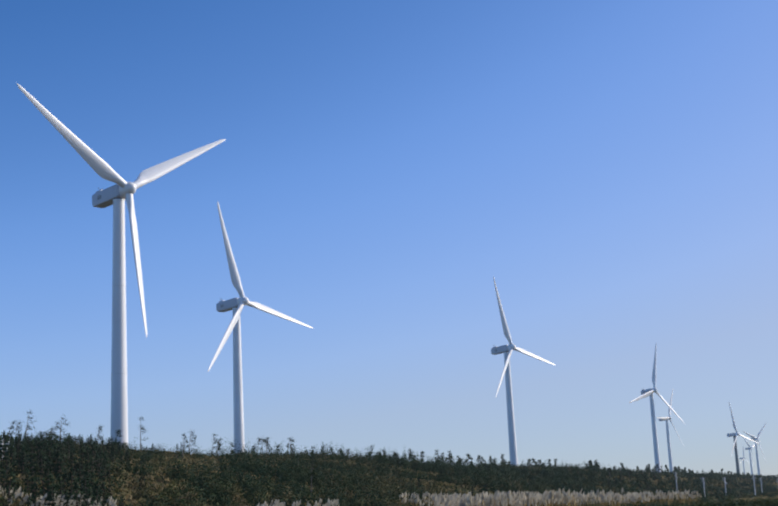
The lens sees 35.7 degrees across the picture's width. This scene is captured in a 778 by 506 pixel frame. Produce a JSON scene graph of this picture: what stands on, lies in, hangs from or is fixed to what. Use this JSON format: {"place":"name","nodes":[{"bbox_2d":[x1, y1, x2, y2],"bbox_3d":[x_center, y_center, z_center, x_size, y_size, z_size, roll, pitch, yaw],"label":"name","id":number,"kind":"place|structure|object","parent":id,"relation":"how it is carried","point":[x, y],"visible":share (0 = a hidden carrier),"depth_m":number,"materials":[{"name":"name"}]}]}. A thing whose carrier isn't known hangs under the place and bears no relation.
{"place":"outdoors","nodes":[
{"label":"outdoors","id":0,"kind":"place"},
{"bbox_2d":[0,449,777,505],"bbox_3d":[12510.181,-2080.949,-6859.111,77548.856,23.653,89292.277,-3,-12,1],"label":"ground","id":1,"kind":"structure","parent":0,"point":[128,501],"depth_m":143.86,"materials":[{"name":"brown plant"}]},
{"bbox_2d":[16,83,225,448],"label":"turbine","id":2,"kind":"object","parent":1,"relation":"on","point":[119,192],"visible":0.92,"depth_m":297.42,"materials":[{"name":"paint"}]},
{"bbox_2d":[208,201,313,452],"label":"turbine","id":3,"kind":"object","parent":1,"relation":"on","point":[236,305],"visible":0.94,"depth_m":452.75,"materials":[{"name":"paint"}]},
{"bbox_2d":[0,486,700,505],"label":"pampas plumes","id":4,"kind":"object","parent":1,"relation":"on","point":[550,496],"visible":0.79,"depth_m":115.29,"materials":[{"name":"beige plant"}]},
{"bbox_2d":[0,411,777,505],"bbox_3d":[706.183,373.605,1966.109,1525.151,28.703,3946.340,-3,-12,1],"label":"vegetation","id":5,"kind":"object","parent":1,"relation":"on","point":[493,479],"depth_m":183.79,"materials":[{"name":"green plant"}]},
{"bbox_2d":[491,276,555,465],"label":"turbine","id":6,"kind":"object","parent":1,"relation":"on","point":[506,350],"visible":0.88,"depth_m":637.15,"materials":[{"name":"paint"}]},
{"bbox_2d":[629,342,682,472],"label":"turbine","id":7,"kind":"object","parent":1,"relation":"on","point":[647,392],"visible":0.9,"depth_m":936.82,"materials":[{"name":"paint"}]},
{"bbox_2d":[657,390,683,471],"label":"turbine","id":8,"kind":"object","parent":1,"relation":"on","point":[665,419],"visible":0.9,"depth_m":1365.90,"materials":[{"name":"paint"}]},
{"bbox_2d":[727,403,756,473],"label":"turbine","id":9,"kind":"object","parent":1,"relation":"on","point":[735,435],"visible":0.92,"depth_m":1383.45,"materials":[{"name":"grey paint"}]},
{"bbox_2d":[739,448,747,473],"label":"turbine","id":10,"kind":"object","parent":1,"relation":"on","point":[743,461],"visible":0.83,"depth_m":2998.43,"materials":[{"name":"paint"}]},
{"bbox_2d":[744,438,759,474],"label":"turbine","id":11,"kind":"object","parent":1,"relation":"on","point":[749,447],"visible":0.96,"depth_m":2337.25,"materials":[{"name":"paint"}]},
{"bbox_2d":[751,474,755,495],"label":"post","id":12,"kind":"object","parent":1,"relation":"on","point":[753,478],"visible":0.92,"depth_m":405.73,"materials":[{"name":"concrete"}]},
{"bbox_2d":[743,422,766,474],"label":"turbine","id":13,"kind":"object","parent":1,"relation":"on","point":[753,438],"visible":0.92,"depth_m":1887.89,"materials":[{"name":"paint"}]},
{"bbox_2d":[0,0,777,475],"label":"sky","id":14,"kind":"structure","parent":0,"point":[611,165],"materials":[{"name":"blue"}]}
]}

